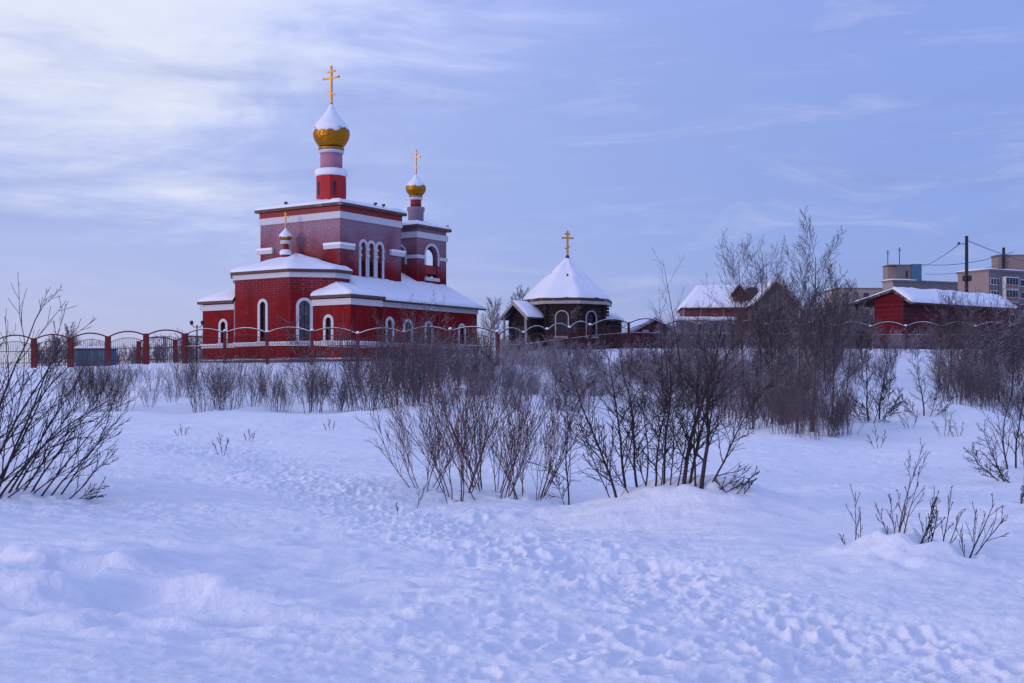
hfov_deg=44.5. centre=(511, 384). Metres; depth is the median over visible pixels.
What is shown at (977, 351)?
bare shrub
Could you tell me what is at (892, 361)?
bare shrub
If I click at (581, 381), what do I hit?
bare shrub
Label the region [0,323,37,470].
dense shrub
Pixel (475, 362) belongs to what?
bare shrub
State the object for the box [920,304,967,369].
bare shrub
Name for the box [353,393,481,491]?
brush shrub
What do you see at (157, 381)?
bare shrub
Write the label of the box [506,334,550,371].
bare shrub
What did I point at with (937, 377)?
bare shrub
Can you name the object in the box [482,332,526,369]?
bare shrub
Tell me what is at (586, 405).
bare shrub
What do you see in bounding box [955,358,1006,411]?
bare shrub
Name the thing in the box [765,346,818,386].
bare shrub
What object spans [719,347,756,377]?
bare shrub
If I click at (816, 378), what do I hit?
bare shrub
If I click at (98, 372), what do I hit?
bare shrub
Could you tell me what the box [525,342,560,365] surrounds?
bare shrub
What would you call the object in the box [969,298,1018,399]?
young tree
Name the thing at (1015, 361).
bare shrub
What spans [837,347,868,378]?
bare shrub
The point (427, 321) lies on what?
window
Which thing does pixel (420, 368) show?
bare shrub
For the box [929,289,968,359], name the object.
birch tree
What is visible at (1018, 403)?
bare shrub
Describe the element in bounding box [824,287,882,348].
cream apartment block
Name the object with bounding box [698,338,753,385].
bare shrub
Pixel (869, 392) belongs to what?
sapling
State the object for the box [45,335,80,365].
bare shrub
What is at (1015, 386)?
bare shrub
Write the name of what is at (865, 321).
bare shrub
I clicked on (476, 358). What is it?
bare shrub
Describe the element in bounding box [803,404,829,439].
bare shrub
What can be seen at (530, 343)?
bare shrub
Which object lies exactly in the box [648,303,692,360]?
bare shrub
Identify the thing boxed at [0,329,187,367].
arched fence
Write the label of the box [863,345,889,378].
bare shrub
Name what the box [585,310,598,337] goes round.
window
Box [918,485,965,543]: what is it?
twig shrub
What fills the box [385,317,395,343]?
window
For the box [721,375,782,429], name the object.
bare shrub
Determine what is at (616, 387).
bare shrub
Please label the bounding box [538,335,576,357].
bare shrub
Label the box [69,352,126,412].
bare shrub
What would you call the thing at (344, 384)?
bare shrub
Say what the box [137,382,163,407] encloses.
bare shrub
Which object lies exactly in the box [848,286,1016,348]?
red hut
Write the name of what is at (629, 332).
arched fence
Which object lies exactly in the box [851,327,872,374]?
birch tree
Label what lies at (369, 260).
window
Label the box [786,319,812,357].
bare shrub
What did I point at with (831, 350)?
bare shrub
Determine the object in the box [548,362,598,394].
bare shrub
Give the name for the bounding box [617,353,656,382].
bare shrub
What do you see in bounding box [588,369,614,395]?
bare shrub
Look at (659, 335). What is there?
bare shrub
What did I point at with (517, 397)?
bare shrub
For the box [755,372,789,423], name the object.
bare shrub
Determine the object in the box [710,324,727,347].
bare shrub
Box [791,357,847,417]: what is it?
bare shrub
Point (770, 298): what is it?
grey barn
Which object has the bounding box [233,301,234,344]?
drainpipe
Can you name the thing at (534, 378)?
bare shrub
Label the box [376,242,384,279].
window
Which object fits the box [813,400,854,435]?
bare shrub
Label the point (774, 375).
bare shrub
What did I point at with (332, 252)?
church
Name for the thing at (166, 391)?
bare shrub
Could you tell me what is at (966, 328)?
young tree
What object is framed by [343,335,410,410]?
bare shrub
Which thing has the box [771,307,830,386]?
bare shrub
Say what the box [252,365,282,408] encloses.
bare shrub
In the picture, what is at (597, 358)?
bare shrub
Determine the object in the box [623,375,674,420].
bare shrub
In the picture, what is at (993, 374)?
bare shrub
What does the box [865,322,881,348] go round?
bare shrub
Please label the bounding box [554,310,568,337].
window
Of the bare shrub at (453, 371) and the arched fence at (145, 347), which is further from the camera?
the arched fence at (145, 347)
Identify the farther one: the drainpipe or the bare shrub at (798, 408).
the drainpipe
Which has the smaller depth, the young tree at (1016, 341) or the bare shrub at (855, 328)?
the young tree at (1016, 341)
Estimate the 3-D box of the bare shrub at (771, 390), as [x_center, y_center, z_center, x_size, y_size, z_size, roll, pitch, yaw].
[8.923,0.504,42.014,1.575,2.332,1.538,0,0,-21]
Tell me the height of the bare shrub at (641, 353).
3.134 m
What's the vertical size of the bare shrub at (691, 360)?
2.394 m
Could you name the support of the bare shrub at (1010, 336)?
on the snow ground
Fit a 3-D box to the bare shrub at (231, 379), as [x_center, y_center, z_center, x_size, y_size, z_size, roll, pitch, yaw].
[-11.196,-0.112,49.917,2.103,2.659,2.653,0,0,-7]
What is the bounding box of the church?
[197,66,485,362]
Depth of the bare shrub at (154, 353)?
110.13 m
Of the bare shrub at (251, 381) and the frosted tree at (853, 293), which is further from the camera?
the frosted tree at (853, 293)
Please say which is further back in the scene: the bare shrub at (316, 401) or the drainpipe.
the drainpipe
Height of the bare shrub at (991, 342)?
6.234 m
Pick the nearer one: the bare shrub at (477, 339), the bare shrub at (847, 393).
the bare shrub at (847, 393)
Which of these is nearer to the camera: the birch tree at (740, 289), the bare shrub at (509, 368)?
the birch tree at (740, 289)
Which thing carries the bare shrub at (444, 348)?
on the snow ground
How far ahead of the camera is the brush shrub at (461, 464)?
18.97 m
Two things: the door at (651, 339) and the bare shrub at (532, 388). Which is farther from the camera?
the door at (651, 339)
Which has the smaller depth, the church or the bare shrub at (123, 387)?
the bare shrub at (123, 387)
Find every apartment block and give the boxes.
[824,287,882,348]
[881,247,957,290]
[956,247,1023,342]
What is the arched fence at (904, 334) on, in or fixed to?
on the snow ground
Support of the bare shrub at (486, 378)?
on the snow ground
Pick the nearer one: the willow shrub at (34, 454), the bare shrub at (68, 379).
the willow shrub at (34, 454)
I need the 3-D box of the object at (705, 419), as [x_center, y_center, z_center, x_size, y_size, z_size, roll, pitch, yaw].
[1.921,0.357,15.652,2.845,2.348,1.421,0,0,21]
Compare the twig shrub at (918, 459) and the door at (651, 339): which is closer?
the twig shrub at (918, 459)
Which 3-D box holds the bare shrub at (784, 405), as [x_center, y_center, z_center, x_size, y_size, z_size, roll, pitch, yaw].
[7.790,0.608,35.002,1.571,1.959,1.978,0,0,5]
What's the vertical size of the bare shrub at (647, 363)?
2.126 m
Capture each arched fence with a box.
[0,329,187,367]
[137,336,202,363]
[183,326,498,366]
[498,318,664,361]
[665,320,1019,349]
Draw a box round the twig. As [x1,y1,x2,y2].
[395,482,427,512]
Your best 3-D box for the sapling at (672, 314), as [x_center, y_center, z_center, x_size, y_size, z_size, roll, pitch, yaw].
[6.435,-2.288,51.568,1.758,6.893,1.239,0,0,-27]
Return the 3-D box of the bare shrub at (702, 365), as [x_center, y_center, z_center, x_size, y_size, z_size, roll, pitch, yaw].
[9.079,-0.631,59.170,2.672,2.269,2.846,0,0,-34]
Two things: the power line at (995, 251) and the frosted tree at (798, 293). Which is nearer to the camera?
the frosted tree at (798, 293)
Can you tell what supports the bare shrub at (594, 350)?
on the snow ground
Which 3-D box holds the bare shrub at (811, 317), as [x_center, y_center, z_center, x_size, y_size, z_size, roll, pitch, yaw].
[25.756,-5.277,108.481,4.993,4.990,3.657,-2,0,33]
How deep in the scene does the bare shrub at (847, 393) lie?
39.60 m
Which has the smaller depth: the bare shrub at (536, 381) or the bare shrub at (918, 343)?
the bare shrub at (536, 381)
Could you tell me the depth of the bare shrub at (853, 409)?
36.05 m
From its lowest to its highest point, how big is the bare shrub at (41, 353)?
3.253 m
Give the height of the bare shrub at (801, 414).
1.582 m
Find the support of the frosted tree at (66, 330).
on the snow ground
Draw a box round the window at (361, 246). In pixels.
[359,239,368,277]
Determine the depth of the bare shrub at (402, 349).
48.37 m
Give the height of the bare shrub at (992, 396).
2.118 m
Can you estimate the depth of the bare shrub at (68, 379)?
53.32 m
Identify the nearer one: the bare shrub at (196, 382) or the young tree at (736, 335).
the bare shrub at (196, 382)
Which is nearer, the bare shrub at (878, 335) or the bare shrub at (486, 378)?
the bare shrub at (486, 378)
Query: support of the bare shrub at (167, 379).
on the snow ground
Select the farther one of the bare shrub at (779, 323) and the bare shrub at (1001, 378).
the bare shrub at (779, 323)
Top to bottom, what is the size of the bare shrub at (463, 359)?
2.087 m
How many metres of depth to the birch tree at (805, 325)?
36.79 m
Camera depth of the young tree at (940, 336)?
67.58 m
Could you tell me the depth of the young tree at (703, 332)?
57.78 m
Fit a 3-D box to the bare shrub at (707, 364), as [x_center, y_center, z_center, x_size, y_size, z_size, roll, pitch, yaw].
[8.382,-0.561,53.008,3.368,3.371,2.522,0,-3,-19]
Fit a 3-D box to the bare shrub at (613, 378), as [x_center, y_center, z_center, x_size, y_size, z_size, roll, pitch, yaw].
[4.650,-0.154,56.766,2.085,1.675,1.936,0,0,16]
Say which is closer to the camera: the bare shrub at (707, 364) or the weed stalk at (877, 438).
the weed stalk at (877, 438)
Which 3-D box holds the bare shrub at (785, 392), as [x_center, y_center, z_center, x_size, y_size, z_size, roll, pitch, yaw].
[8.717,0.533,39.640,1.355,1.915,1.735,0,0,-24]
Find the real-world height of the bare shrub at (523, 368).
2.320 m
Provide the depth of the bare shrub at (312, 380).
49.86 m
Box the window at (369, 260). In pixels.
[367,240,376,278]
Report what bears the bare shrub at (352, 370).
on the snow ground
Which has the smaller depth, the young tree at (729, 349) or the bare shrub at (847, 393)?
the bare shrub at (847, 393)
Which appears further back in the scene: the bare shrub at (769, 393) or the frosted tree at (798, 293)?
the frosted tree at (798, 293)
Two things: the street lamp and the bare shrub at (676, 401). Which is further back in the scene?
the street lamp
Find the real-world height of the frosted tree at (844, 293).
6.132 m
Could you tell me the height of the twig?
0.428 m
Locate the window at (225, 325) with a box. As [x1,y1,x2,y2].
[217,319,227,344]
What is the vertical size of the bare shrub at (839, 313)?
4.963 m
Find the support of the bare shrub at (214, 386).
on the snow ground
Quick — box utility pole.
[957,236,971,291]
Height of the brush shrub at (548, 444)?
2.194 m
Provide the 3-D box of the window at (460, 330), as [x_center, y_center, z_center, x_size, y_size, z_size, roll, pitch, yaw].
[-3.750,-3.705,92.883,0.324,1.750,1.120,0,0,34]
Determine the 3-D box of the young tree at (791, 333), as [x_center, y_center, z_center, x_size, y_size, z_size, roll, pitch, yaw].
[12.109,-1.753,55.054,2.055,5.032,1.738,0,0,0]
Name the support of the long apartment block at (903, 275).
on the snow ground
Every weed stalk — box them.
[174,424,188,435]
[212,434,228,454]
[866,425,885,448]
[899,403,919,428]
[931,408,954,434]
[948,420,963,436]
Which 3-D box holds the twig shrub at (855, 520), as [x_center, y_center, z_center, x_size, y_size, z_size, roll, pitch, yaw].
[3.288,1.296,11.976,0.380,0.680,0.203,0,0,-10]
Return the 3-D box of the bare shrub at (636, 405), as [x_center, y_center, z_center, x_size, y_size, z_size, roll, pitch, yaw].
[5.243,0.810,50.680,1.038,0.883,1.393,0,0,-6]
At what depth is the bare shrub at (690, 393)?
52.35 m
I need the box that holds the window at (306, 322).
[295,298,312,342]
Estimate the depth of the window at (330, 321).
83.24 m
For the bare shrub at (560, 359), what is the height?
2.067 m
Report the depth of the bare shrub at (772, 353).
48.74 m
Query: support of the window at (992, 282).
in the apartment block at (1011, 273)
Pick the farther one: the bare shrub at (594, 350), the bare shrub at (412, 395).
the bare shrub at (594, 350)
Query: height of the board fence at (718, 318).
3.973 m
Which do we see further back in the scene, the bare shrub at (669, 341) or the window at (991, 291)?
the window at (991, 291)
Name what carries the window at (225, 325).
in the church
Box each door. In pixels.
[515,326,523,347]
[648,337,657,347]
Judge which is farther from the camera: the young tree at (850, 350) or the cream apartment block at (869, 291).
the cream apartment block at (869, 291)
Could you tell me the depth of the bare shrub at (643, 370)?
59.54 m
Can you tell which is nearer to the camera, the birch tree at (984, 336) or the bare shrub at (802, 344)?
the bare shrub at (802, 344)
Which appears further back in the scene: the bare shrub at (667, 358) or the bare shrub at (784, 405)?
the bare shrub at (667, 358)
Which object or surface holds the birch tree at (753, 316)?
on the snow ground
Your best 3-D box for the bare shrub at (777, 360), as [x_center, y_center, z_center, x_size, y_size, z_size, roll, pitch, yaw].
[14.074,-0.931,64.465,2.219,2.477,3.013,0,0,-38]
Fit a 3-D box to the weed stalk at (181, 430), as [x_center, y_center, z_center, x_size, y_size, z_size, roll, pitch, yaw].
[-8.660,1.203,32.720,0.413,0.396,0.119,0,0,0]
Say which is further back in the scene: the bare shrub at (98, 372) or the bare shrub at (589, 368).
the bare shrub at (589, 368)
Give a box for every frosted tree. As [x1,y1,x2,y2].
[47,335,64,364]
[58,321,77,353]
[479,296,502,350]
[505,284,528,326]
[788,273,813,322]
[829,280,856,339]
[842,279,869,314]
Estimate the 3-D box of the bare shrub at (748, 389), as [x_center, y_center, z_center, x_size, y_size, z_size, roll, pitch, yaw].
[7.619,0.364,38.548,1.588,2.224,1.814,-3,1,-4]
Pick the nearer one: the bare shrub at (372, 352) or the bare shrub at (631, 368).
the bare shrub at (372, 352)
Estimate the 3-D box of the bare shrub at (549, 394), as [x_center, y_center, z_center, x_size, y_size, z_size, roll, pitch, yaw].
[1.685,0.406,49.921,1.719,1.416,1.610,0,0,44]
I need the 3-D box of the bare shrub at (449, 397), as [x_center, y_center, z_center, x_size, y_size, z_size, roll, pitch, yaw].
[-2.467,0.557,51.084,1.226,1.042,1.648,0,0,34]
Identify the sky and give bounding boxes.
[0,0,1023,366]
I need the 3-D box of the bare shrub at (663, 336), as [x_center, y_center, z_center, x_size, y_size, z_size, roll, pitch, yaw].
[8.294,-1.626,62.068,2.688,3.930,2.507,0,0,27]
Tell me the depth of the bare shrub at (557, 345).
70.81 m
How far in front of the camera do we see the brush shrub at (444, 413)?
19.34 m
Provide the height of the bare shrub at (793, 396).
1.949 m
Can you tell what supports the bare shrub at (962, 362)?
on the snow ground
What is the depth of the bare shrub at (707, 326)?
67.71 m
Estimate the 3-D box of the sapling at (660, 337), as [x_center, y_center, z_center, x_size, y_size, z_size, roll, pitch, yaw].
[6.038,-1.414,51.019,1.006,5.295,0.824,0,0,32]
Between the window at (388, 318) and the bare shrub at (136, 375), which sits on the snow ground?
the bare shrub at (136, 375)
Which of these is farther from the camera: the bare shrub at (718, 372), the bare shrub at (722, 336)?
the bare shrub at (722, 336)
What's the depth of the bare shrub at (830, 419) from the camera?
35.84 m
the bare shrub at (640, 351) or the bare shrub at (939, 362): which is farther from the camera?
the bare shrub at (640, 351)
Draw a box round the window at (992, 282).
[990,278,999,284]
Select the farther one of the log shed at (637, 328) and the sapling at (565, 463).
the log shed at (637, 328)
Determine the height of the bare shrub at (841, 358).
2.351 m
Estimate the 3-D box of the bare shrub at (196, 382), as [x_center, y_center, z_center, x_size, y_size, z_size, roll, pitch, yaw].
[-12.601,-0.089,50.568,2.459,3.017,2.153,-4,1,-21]
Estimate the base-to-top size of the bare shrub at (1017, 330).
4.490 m
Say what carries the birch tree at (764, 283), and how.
on the snow ground
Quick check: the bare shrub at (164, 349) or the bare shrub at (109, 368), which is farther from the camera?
the bare shrub at (164, 349)
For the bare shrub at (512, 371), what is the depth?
59.58 m
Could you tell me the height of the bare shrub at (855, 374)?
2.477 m
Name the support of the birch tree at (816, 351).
on the snow ground
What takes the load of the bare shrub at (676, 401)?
on the snow ground
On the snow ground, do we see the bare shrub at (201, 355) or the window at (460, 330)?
the bare shrub at (201, 355)
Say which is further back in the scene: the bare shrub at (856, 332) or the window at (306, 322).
the bare shrub at (856, 332)
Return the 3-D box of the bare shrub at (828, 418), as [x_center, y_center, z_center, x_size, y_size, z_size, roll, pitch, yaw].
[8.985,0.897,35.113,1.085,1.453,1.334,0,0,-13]
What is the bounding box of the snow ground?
[0,348,1023,682]
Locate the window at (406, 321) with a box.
[403,320,413,344]
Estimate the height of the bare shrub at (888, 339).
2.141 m
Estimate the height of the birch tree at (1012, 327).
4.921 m
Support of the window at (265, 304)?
in the church
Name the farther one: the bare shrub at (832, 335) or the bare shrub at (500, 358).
the bare shrub at (832, 335)
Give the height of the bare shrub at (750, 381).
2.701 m
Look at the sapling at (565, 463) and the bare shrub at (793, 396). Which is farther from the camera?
the bare shrub at (793, 396)
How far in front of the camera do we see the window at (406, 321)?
87.71 m
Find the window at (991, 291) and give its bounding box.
[990,290,999,294]
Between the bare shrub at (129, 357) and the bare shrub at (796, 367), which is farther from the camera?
the bare shrub at (129, 357)
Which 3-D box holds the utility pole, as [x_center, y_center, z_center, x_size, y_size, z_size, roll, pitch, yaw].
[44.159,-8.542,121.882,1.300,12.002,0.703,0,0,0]
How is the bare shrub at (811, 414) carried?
on the snow ground
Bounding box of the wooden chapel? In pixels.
[499,230,623,350]
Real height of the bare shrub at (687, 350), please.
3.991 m
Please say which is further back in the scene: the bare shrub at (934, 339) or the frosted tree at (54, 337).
the frosted tree at (54, 337)
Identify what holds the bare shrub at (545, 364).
on the snow ground
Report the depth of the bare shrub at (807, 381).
38.91 m
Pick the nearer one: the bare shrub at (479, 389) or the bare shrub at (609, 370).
the bare shrub at (479, 389)
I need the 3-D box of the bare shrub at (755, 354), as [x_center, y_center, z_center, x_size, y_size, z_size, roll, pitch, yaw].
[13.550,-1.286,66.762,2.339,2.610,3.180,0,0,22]
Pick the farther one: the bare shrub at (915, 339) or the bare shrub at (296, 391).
the bare shrub at (915, 339)
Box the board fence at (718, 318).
[675,316,735,348]
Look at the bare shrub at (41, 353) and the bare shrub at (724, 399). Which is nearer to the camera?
the bare shrub at (724, 399)
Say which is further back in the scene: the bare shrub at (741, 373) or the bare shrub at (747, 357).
the bare shrub at (747, 357)
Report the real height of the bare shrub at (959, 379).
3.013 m
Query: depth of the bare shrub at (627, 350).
78.23 m
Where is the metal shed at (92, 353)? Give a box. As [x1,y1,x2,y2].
[74,345,116,365]
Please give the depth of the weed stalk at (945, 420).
35.51 m
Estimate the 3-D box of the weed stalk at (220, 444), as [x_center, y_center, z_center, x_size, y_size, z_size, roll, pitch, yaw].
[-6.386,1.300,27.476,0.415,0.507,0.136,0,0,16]
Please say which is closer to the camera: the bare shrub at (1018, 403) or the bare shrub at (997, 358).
the bare shrub at (1018, 403)
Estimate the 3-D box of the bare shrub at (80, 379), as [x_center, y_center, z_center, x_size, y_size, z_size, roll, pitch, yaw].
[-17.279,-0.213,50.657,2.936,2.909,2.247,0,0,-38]
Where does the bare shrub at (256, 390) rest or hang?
on the snow ground
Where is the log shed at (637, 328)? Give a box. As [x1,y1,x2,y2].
[622,316,678,347]
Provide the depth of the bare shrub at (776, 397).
36.32 m
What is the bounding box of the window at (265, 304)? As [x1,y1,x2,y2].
[257,299,267,342]
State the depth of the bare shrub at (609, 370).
63.67 m
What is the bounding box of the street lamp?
[190,320,203,363]
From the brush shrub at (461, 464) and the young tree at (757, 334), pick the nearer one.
the brush shrub at (461, 464)
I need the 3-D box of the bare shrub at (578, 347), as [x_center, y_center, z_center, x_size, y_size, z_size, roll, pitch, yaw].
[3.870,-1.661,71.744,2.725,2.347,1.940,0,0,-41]
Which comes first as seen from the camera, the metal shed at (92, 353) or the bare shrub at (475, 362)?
the bare shrub at (475, 362)
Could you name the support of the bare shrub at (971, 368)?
on the snow ground
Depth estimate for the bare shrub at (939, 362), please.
55.34 m
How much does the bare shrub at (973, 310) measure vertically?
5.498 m
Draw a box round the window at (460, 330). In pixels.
[458,323,467,346]
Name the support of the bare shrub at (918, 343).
on the snow ground
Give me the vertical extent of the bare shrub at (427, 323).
5.267 m
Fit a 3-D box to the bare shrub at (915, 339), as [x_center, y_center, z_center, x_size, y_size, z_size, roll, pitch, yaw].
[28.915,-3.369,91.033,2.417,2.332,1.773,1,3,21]
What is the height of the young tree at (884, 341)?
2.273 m
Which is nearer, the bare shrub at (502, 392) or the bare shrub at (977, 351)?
the bare shrub at (502, 392)
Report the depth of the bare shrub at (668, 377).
58.00 m
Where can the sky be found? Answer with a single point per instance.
(142, 141)
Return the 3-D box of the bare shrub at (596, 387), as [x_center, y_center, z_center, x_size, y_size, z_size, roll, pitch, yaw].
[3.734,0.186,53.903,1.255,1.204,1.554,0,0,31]
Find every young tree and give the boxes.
[685,301,722,378]
[711,312,742,409]
[722,309,744,359]
[745,298,774,382]
[768,290,807,367]
[801,299,845,388]
[830,301,864,394]
[880,327,889,354]
[930,308,957,383]
[949,300,988,364]
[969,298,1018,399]
[1003,305,1023,385]
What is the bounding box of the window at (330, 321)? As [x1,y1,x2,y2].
[321,314,334,342]
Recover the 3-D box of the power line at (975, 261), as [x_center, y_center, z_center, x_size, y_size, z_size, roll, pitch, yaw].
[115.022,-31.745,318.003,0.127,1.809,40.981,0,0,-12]
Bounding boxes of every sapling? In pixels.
[529,361,598,504]
[645,248,687,404]
[648,290,672,398]
[842,353,902,422]
[851,344,902,420]
[901,358,954,415]
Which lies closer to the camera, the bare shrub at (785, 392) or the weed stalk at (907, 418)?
the weed stalk at (907, 418)
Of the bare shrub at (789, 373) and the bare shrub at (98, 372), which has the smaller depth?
the bare shrub at (789, 373)
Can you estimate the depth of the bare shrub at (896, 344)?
85.75 m
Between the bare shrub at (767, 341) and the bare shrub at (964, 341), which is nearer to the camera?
the bare shrub at (767, 341)
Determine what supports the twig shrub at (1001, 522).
on the snow ground
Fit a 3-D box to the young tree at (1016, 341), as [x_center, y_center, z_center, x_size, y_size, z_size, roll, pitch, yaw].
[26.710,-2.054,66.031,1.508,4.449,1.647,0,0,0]
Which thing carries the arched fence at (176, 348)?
on the snow ground
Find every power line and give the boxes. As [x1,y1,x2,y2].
[921,252,1011,264]
[969,241,1023,260]
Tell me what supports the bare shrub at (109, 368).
on the snow ground
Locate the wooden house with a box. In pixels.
[677,283,763,345]
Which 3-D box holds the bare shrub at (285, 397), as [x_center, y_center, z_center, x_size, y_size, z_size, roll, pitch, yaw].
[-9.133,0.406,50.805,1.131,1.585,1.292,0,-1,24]
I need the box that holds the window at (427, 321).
[424,321,433,344]
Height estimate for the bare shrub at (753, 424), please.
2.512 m
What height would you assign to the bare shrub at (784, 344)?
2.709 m
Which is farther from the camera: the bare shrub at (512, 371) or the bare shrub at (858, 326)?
the bare shrub at (858, 326)
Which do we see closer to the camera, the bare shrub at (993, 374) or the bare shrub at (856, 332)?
the bare shrub at (993, 374)
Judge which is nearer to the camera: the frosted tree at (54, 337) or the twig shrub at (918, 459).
the twig shrub at (918, 459)
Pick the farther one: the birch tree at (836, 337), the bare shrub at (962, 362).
the bare shrub at (962, 362)
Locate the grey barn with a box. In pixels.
[745,278,798,348]
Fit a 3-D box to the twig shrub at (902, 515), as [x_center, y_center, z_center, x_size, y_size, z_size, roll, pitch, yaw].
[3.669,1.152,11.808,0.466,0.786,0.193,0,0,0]
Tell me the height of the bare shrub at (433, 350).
4.058 m
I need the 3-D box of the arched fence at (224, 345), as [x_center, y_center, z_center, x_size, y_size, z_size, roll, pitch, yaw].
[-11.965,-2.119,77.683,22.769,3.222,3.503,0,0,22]
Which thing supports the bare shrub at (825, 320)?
on the snow ground
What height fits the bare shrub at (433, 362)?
3.619 m
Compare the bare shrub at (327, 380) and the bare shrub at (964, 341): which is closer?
the bare shrub at (327, 380)
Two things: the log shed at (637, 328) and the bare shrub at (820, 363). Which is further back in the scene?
the log shed at (637, 328)
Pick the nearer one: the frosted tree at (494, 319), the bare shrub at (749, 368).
the bare shrub at (749, 368)
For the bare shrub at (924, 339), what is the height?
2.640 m
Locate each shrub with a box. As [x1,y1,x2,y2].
[0,280,137,498]
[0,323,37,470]
[27,337,58,365]
[40,347,118,411]
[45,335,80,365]
[52,363,82,407]
[60,334,81,363]
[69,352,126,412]
[73,354,140,411]
[74,348,115,404]
[97,358,151,411]
[120,345,136,363]
[123,360,146,389]
[128,345,150,363]
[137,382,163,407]
[139,363,169,389]
[141,345,166,362]
[151,334,178,362]
[158,363,192,395]
[160,383,184,402]
[164,345,203,397]
[171,346,228,412]
[173,328,201,360]
[195,334,202,362]
[199,348,245,409]
[200,351,255,409]
[217,339,278,407]
[247,375,265,402]
[248,358,297,412]
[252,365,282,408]
[275,307,345,412]
[276,378,301,411]
[280,355,328,402]
[302,375,325,410]
[312,366,338,394]
[317,363,357,410]
[322,348,369,410]
[330,313,401,410]
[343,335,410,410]
[348,334,445,409]
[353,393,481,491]
[360,307,447,407]
[376,320,424,397]
[379,360,533,503]
[381,318,473,401]
[382,327,481,406]
[385,291,465,402]
[389,347,432,405]
[394,336,436,402]
[396,345,570,499]
[423,329,463,382]
[424,341,460,388]
[426,319,506,389]
[430,332,493,397]
[431,386,462,405]
[441,347,482,381]
[452,344,500,378]
[456,329,502,394]
[456,351,518,395]
[462,323,498,355]
[465,379,499,402]
[468,356,530,393]
[474,348,512,370]
[476,362,607,500]
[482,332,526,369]
[488,383,513,405]
[494,359,542,393]
[499,349,551,386]
[499,387,531,409]
[500,331,540,363]
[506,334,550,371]
[508,365,561,394]
[508,375,541,398]
[519,373,542,394]
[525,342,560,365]
[532,353,564,374]
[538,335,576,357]
[538,379,578,410]
[540,337,596,371]
[541,345,588,375]
[544,359,594,395]
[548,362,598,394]
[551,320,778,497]
[551,352,617,393]
[559,389,594,412]
[565,337,599,369]
[574,344,611,371]
[577,339,613,364]
[582,378,616,400]
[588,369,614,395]
[590,368,635,395]
[593,353,630,376]
[593,360,625,380]
[601,377,634,402]
[613,351,659,383]
[616,342,659,372]
[617,339,645,359]
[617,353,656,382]
[623,328,674,381]
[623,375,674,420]
[624,346,671,382]
[626,356,676,391]
[631,394,644,413]
[639,347,673,399]
[647,357,696,392]
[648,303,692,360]
[649,342,691,384]
[650,322,678,347]
[652,389,693,414]
[655,316,698,378]
[663,353,723,407]
[667,300,729,364]
[670,313,715,388]
[673,335,741,405]
[673,384,705,406]
[675,350,723,378]
[682,350,739,387]
[684,301,735,355]
[695,358,739,425]
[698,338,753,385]
[700,335,743,418]
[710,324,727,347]
[711,351,754,424]
[713,466,759,493]
[716,359,764,391]
[718,310,760,354]
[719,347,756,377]
[721,355,776,429]
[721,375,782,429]
[723,295,763,357]
[725,349,790,428]
[734,354,767,387]
[734,362,786,429]
[740,311,809,381]
[744,339,767,369]
[745,308,796,378]
[746,357,804,416]
[753,365,794,424]
[753,373,793,419]
[755,304,802,343]
[755,351,806,384]
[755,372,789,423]
[761,375,801,433]
[761,387,812,436]
[763,344,824,416]
[763,358,835,420]
[764,380,814,434]
[765,333,801,357]
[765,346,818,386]
[765,373,806,423]
[768,385,823,435]
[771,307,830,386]
[771,308,796,345]
[774,376,810,424]
[777,298,834,344]
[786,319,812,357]
[788,349,838,415]
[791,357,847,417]
[795,328,843,390]
[799,298,839,354]
[800,374,858,436]
[801,397,823,428]
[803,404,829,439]
[804,309,848,368]
[811,382,875,435]
[812,296,873,343]
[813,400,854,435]
[815,393,850,437]
[817,404,845,434]
[818,323,844,375]
[823,376,865,416]
[829,340,852,374]
[832,345,876,384]
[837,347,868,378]
[838,306,874,353]
[838,484,875,544]
[839,307,873,347]
[841,292,873,348]
[843,309,870,353]
[844,308,879,355]
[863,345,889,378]
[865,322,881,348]
[868,318,888,351]
[870,360,893,388]
[872,340,899,379]
[874,328,897,350]
[875,465,924,533]
[885,330,913,355]
[893,328,922,351]
[903,325,922,359]
[905,440,930,473]
[912,331,1004,401]
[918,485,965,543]
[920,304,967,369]
[920,318,938,351]
[921,341,973,403]
[922,327,951,350]
[923,344,1005,408]
[926,356,962,400]
[929,281,989,360]
[937,315,994,371]
[942,271,1023,400]
[944,342,986,394]
[950,356,997,406]
[954,359,1019,400]
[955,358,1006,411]
[956,494,1008,557]
[960,351,1019,406]
[963,349,1023,503]
[970,327,1019,399]
[975,346,1023,376]
[979,374,1021,417]
[983,378,1023,420]
[987,295,1023,380]
[996,365,1023,417]
[1000,337,1023,377]
[1001,287,1023,354]
[1002,305,1023,368]
[1002,307,1023,375]
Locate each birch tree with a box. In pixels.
[701,229,782,408]
[726,235,805,411]
[745,283,797,423]
[771,205,848,431]
[773,261,828,433]
[801,261,875,421]
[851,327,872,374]
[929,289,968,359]
[972,311,996,375]
[990,301,1023,386]
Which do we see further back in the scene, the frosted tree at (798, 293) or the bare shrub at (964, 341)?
the frosted tree at (798, 293)
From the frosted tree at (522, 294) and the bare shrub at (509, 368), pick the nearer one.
the bare shrub at (509, 368)
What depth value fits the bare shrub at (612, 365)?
70.94 m
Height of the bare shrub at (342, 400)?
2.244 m
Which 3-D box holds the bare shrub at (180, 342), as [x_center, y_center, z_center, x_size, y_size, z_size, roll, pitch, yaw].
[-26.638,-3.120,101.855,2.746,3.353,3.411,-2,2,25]
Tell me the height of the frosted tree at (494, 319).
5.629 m

